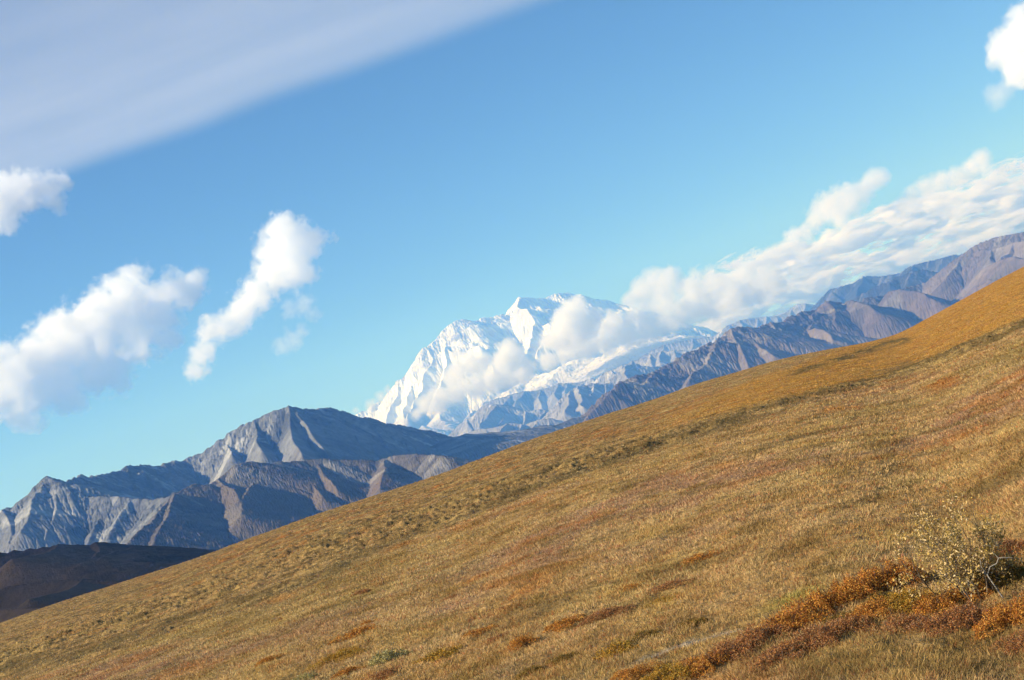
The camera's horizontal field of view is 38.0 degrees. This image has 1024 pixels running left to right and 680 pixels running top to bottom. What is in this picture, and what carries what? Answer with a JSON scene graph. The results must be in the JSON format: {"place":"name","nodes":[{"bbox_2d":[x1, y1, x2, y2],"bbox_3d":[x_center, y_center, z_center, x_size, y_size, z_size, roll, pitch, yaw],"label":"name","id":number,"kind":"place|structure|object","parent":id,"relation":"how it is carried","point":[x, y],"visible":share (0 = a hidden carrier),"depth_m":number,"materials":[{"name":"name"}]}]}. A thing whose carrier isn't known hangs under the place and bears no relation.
{"place":"outdoors","nodes":[
{"label":"outdoors","id":0,"kind":"place"},
{"bbox_2d":[0,542,216,622],"bbox_3d":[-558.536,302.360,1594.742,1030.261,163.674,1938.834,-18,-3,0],"label":"dark hill","id":1,"kind":"structure","parent":0,"point":[31,579],"depth_m":1219.93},
{"bbox_2d":[0,405,586,552],"bbox_3d":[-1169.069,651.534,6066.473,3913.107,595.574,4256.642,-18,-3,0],"label":"grey mountain","id":2,"kind":"structure","parent":0,"point":[124,505],"depth_m":5937.28,"materials":[{"name":"grey stone"}]},
{"bbox_2d":[127,453,474,549],"bbox_3d":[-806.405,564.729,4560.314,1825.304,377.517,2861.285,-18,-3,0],"label":"brown spur hills","id":3,"kind":"structure","parent":0,"point":[236,503],"depth_m":4327.49,"materials":[{"name":"stone"}]},
{"bbox_2d":[0,267,1023,679],"bbox_3d":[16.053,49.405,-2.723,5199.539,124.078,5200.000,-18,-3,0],"label":"ground","id":4,"kind":"structure","parent":0,"point":[40,645],"depth_m":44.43,"materials":[{"name":"brown plant"}]},
{"bbox_2d":[254,653,283,667],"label":"dwarf birch","id":5,"kind":"object","parent":4,"relation":"on","point":[268,658],"visible":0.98,"depth_m":29.11,"materials":[{"name":"orange plant"}]},
{"bbox_2d":[292,671,319,679],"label":"willow","id":6,"kind":"object","parent":4,"relation":"on","point":[308,676],"visible":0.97,"depth_m":24.75,"materials":[{"name":"green plant"}]},
{"bbox_2d":[304,645,365,671],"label":"dwarf birch","id":7,"kind":"object","parent":4,"relation":"on","point":[345,653],"visible":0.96,"depth_m":25.86,"materials":[{"name":"plant"}]},
{"bbox_2d":[330,664,367,678],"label":"dwarf birch","id":8,"kind":"object","parent":4,"relation":"on","point":[344,671],"visible":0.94,"depth_m":23.55,"materials":[{"name":"orange plant"}]},
{"bbox_2d":[326,623,381,645],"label":"dwarf birch","id":9,"kind":"object","parent":4,"relation":"on","point":[357,631],"visible":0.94,"depth_m":28.19,"materials":[{"name":"orange plant"}]},
{"bbox_2d":[350,588,370,596],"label":"dwarf birch","id":10,"kind":"object","parent":4,"relation":"on","point":[365,590],"visible":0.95,"depth_m":37.69,"materials":[{"name":"brown plant"}]},
{"bbox_2d":[359,617,376,626],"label":"dwarf birch","id":11,"kind":"object","parent":4,"relation":"on","point":[367,621],"visible":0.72,"depth_m":30.03,"materials":[{"name":"orange plant"}]},
{"bbox_2d":[363,665,403,679],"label":"dwarf birch","id":12,"kind":"object","parent":4,"relation":"on","point":[380,673],"visible":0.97,"depth_m":21.88,"materials":[{"name":"brown plant"}]},
{"bbox_2d":[367,647,413,667],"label":"willow","id":13,"kind":"object","parent":4,"relation":"on","point":[379,658],"visible":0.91,"depth_m":23.52,"materials":[{"name":"green plant"}]},
{"bbox_2d":[409,644,461,665],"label":"dwarf birch","id":14,"kind":"object","parent":4,"relation":"on","point":[432,655],"visible":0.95,"depth_m":22.09,"materials":[{"name":"yellow plant"}]},
{"bbox_2d":[437,594,459,602],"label":"dwarf birch","id":15,"kind":"object","parent":4,"relation":"on","point":[449,597],"visible":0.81,"depth_m":29.56,"materials":[{"name":"brown plant"}]},
{"bbox_2d":[460,623,496,637],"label":"dwarf birch","id":16,"kind":"object","parent":4,"relation":"on","point":[479,629],"visible":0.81,"depth_m":23.33,"materials":[{"name":"orange plant"}]},
{"bbox_2d":[483,633,507,643],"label":"dwarf birch","id":17,"kind":"object","parent":4,"relation":"on","point":[497,636],"visible":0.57,"depth_m":21.90,"materials":[{"name":"brown plant"}]},
{"bbox_2d":[506,633,540,649],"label":"dwarf birch","id":18,"kind":"object","parent":4,"relation":"on","point":[517,640],"visible":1,"depth_m":20.64,"materials":[{"name":"orange plant"}]},
{"bbox_2d":[514,665,544,679],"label":"dwarf birch","id":19,"kind":"object","parent":4,"relation":"on","point":[533,667],"visible":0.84,"depth_m":18.10,"materials":[{"name":"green plant"}]},
{"bbox_2d":[545,650,577,665],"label":"dwarf birch","id":20,"kind":"object","parent":4,"relation":"on","point":[562,656],"visible":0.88,"depth_m":18.15,"materials":[{"name":"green plant"}]},
{"bbox_2d":[542,614,585,632],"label":"dwarf birch","id":21,"kind":"object","parent":4,"relation":"on","point":[556,624],"visible":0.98,"depth_m":20.94,"materials":[{"name":"orange plant"}]},
{"bbox_2d":[572,604,635,630],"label":"dwarf birch","id":22,"kind":"object","parent":4,"relation":"on","point":[602,614],"visible":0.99,"depth_m":20.60,"materials":[{"name":"brown plant"}]},
{"bbox_2d":[591,638,637,659],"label":"dwarf birch","id":23,"kind":"object","parent":4,"relation":"on","point":[613,646],"visible":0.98,"depth_m":17.32,"materials":[{"name":"yellow plant"}]},
{"bbox_2d":[607,580,646,593],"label":"dwarf birch","id":24,"kind":"object","parent":4,"relation":"on","point":[629,588],"visible":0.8,"depth_m":22.25,"materials":[{"name":"plant"}]},
{"bbox_2d":[610,660,662,679],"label":"dwarf birch","id":25,"kind":"object","parent":4,"relation":"on","point":[623,674],"visible":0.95,"depth_m":15.69,"materials":[{"name":"orange plant"}]},
{"bbox_2d":[629,628,665,643],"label":"dwarf birch","id":26,"kind":"object","parent":4,"relation":"on","point":[647,633],"visible":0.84,"depth_m":17.57,"materials":[{"name":"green plant"}]},
{"bbox_2d":[641,592,680,608],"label":"dwarf birch","id":27,"kind":"object","parent":4,"relation":"on","point":[664,597],"visible":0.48,"depth_m":20.46,"materials":[{"name":"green plant"}]},
{"bbox_2d":[639,578,694,598],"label":"dwarf birch","id":28,"kind":"object","parent":4,"relation":"on","point":[667,585],"visible":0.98,"depth_m":21.23,"materials":[{"name":"plant"}]},
{"bbox_2d":[639,659,700,679],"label":"dwarf birch","id":29,"kind":"object","parent":4,"relation":"on","point":[662,672],"visible":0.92,"depth_m":14.94,"materials":[{"name":"plant"}]},
{"bbox_2d":[676,616,709,628],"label":"dwarf birch","id":30,"kind":"object","parent":4,"relation":"on","point":[696,620],"visible":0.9,"depth_m":17.47,"materials":[{"name":"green plant"}]},
{"bbox_2d":[678,549,724,567],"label":"dwarf birch","id":31,"kind":"object","parent":4,"relation":"on","point":[694,557],"visible":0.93,"depth_m":22.85,"materials":[{"name":"plant"}]},
{"bbox_2d":[675,649,732,678],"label":"dwarf birch","id":32,"kind":"object","parent":4,"relation":"on","point":[696,660],"visible":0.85,"depth_m":14.94,"materials":[{"name":"orange plant"}]},
{"bbox_2d":[697,637,757,668],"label":"dwarf birch","id":33,"kind":"object","parent":4,"relation":"on","point":[726,646],"visible":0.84,"depth_m":15.03,"materials":[{"name":"brown plant"}]},
{"bbox_2d":[731,620,796,654],"bbox_3d":[2.504,3.023,15.314,0.704,0.299,0.860,-17,-3,-19],"label":"dwarf birch","id":34,"kind":"object","parent":4,"relation":"on","point":[761,633],"visible":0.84,"depth_m":15.16,"materials":[{"name":"brown plant"}]},
{"bbox_2d":[744,638,821,674],"bbox_3d":[2.500,3.018,14.257,0.808,0.212,0.661,-16,-4,-34],"label":"dwarf birch","id":35,"kind":"object","parent":4,"relation":"on","point":[775,651],"visible":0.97,"depth_m":14.20,"materials":[{"name":"brown plant"}]},
{"bbox_2d":[749,603,830,640],"bbox_3d":[2.860,2.924,15.504,0.977,0.292,0.745,-19,-3,13],"label":"dwarf birch","id":36,"kind":"object","parent":4,"relation":"on","point":[801,617],"visible":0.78,"depth_m":15.37,"materials":[{"name":"orange plant"}]},
{"bbox_2d":[779,623,840,654],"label":"dwarf birch","id":37,"kind":"object","parent":4,"relation":"on","point":[818,630],"visible":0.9,"depth_m":14.40,"materials":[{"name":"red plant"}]},
{"bbox_2d":[780,586,863,621],"bbox_3d":[3.196,2.833,15.955,0.927,0.323,0.884,-16,-4,-35],"label":"dwarf birch","id":38,"kind":"object","parent":4,"relation":"on","point":[825,601],"visible":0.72,"depth_m":15.83,"materials":[{"name":"orange plant"}]},
{"bbox_2d":[821,610,856,623],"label":"dwarf birch","id":39,"kind":"object","parent":4,"relation":"on","point":[835,617],"visible":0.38,"depth_m":15.08,"materials":[{"name":"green plant"}]},
{"bbox_2d":[808,573,878,604],"bbox_3d":[3.552,2.749,16.218,0.923,0.354,0.768,-18,-3,7],"label":"dwarf birch","id":40,"kind":"object","parent":4,"relation":"on","point":[848,586],"visible":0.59,"depth_m":16.10,"materials":[{"name":"orange plant"}]},
{"bbox_2d":[819,613,878,646],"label":"dwarf birch","id":41,"kind":"object","parent":4,"relation":"on","point":[841,623],"visible":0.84,"depth_m":14.46,"materials":[{"name":"brown plant"}]},
{"bbox_2d":[846,594,898,621],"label":"dwarf birch","id":42,"kind":"object","parent":4,"relation":"on","point":[869,608],"visible":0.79,"depth_m":14.83,"materials":[{"name":"orange plant"}]},
{"bbox_2d":[838,560,911,597],"bbox_3d":[3.929,2.653,16.432,0.990,0.349,0.755,-15,-4,-40],"label":"dwarf birch","id":43,"kind":"object","parent":4,"relation":"on","point":[870,576],"visible":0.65,"depth_m":16.27,"materials":[{"name":"orange plant"}]},
{"bbox_2d":[861,590,899,604],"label":"dwarf birch","id":44,"kind":"object","parent":4,"relation":"on","point":[880,594],"visible":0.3,"depth_m":15.56,"materials":[{"name":"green plant"}]},
{"bbox_2d":[869,556,931,589],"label":"dwarf birch","id":45,"kind":"object","parent":4,"relation":"on","point":[902,571],"visible":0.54,"depth_m":16.35,"materials":[{"name":"orange plant"}]},
{"bbox_2d":[870,611,946,635],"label":"dwarf birch","id":46,"kind":"object","parent":4,"relation":"on","point":[900,622],"visible":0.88,"depth_m":14.13,"materials":[{"name":"brown plant"}]},
{"bbox_2d":[881,583,943,614],"bbox_3d":[3.930,2.601,14.891,0.798,0.266,0.628,-20,-4,35],"label":"shrub","id":47,"kind":"object","parent":4,"relation":"on","point":[897,597],"visible":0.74,"depth_m":14.87,"materials":[{"name":"yellow plant"}]},
{"bbox_2d":[899,591,966,615],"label":"dwarf birch","id":48,"kind":"object","parent":4,"relation":"on","point":[926,603],"visible":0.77,"depth_m":14.55,"materials":[{"name":"plant"}]},
{"bbox_2d":[897,608,970,637],"bbox_3d":[3.969,2.625,13.832,0.836,0.186,0.659,-17,-3,-18],"label":"dwarf birch","id":49,"kind":"object","parent":4,"relation":"on","point":[926,622],"visible":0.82,"depth_m":13.76,"materials":[{"name":"brown plant"}]},
{"bbox_2d":[879,488,1023,605],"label":"pale willow","id":50,"kind":"object","parent":4,"relation":"on","point":[950,556],"visible":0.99,"depth_m":14.61,"materials":[{"name":"beige plant"}]},
{"bbox_2d":[931,599,1007,629],"bbox_3d":[4.191,2.572,13.912,0.842,0.241,0.648,-17,-3,-12],"label":"dwarf birch","id":51,"kind":"object","parent":4,"relation":"on","point":[972,608],"visible":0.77,"depth_m":13.82,"materials":[{"name":"brown plant"}]},
{"bbox_2d":[942,573,1002,603],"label":"dwarf birch","id":52,"kind":"object","parent":4,"relation":"on","point":[982,585],"visible":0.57,"depth_m":14.70,"materials":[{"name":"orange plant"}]},
{"bbox_2d":[977,552,1011,597],"bbox_3d":[4.666,2.251,14.265,0.358,0.451,0.014,-18,-3,0],"label":"bare branch","id":53,"kind":"object","parent":4,"relation":"on","point":[988,572],"visible":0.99,"depth_m":14.27,"materials":[{"name":"grey wood"}]},
{"bbox_2d":[971,554,1023,592],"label":"dwarf birch","id":54,"kind":"object","parent":4,"relation":"on","point":[1015,572],"visible":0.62,"depth_m":14.80,"materials":[{"name":"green plant"}]},
{"bbox_2d":[972,602,1023,640],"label":"dwarf birch","id":55,"kind":"object","parent":4,"relation":"on","point":[980,625],"visible":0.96,"depth_m":13.31,"materials":[{"name":"orange plant"}]},
{"bbox_2d":[979,537,1023,563],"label":"dwarf birch","id":56,"kind":"object","parent":4,"relation":"on","point":[1020,543],"visible":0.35,"depth_m":16.17,"materials":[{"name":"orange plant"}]},
{"bbox_2d":[989,627,1023,654],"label":"dwarf birch","id":57,"kind":"object","parent":4,"relation":"on","point":[1012,642],"visible":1,"depth_m":12.51,"materials":[{"name":"brown plant"}]},
{"bbox_2d":[992,591,1023,627],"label":"dwarf birch","id":58,"kind":"object","parent":4,"relation":"on","point":[1016,605],"visible":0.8,"depth_m":13.40,"materials":[{"name":"orange plant"}]},
{"bbox_2d":[0,0,1023,509],"label":"sky","id":59,"kind":"structure","parent":0,"point":[217,217],"materials":[{"name":"blue"}]},
{"bbox_2d":[355,292,788,435],"bbox_3d":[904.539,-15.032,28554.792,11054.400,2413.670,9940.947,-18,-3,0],"label":"snow mountain","id":60,"kind":"structure","parent":0,"point":[455,376],"depth_m":28871.87,"materials":[{"name":"white snow"}]},
{"bbox_2d":[448,303,813,436],"bbox_3d":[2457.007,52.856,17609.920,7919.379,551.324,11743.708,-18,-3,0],"label":"grey foothills","id":61,"kind":"structure","parent":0,"point":[558,403],"depth_m":16823.81,"materials":[{"name":"grey stone"}]},
{"bbox_2d":[580,232,1023,421],"bbox_3d":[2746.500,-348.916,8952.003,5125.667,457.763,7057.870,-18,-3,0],"label":"brown range","id":62,"kind":"structure","parent":0,"point":[826,325],"depth_m":8835.93,"materials":[{"name":"stone"}]},
{"bbox_2d":[809,254,959,310],"bbox_3d":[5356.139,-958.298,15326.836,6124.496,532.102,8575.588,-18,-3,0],"label":"blue ridge","id":63,"kind":"structure","parent":0,"point":[859,290],"depth_m":15182.86,"materials":[{"name":"stone"}]}
]}

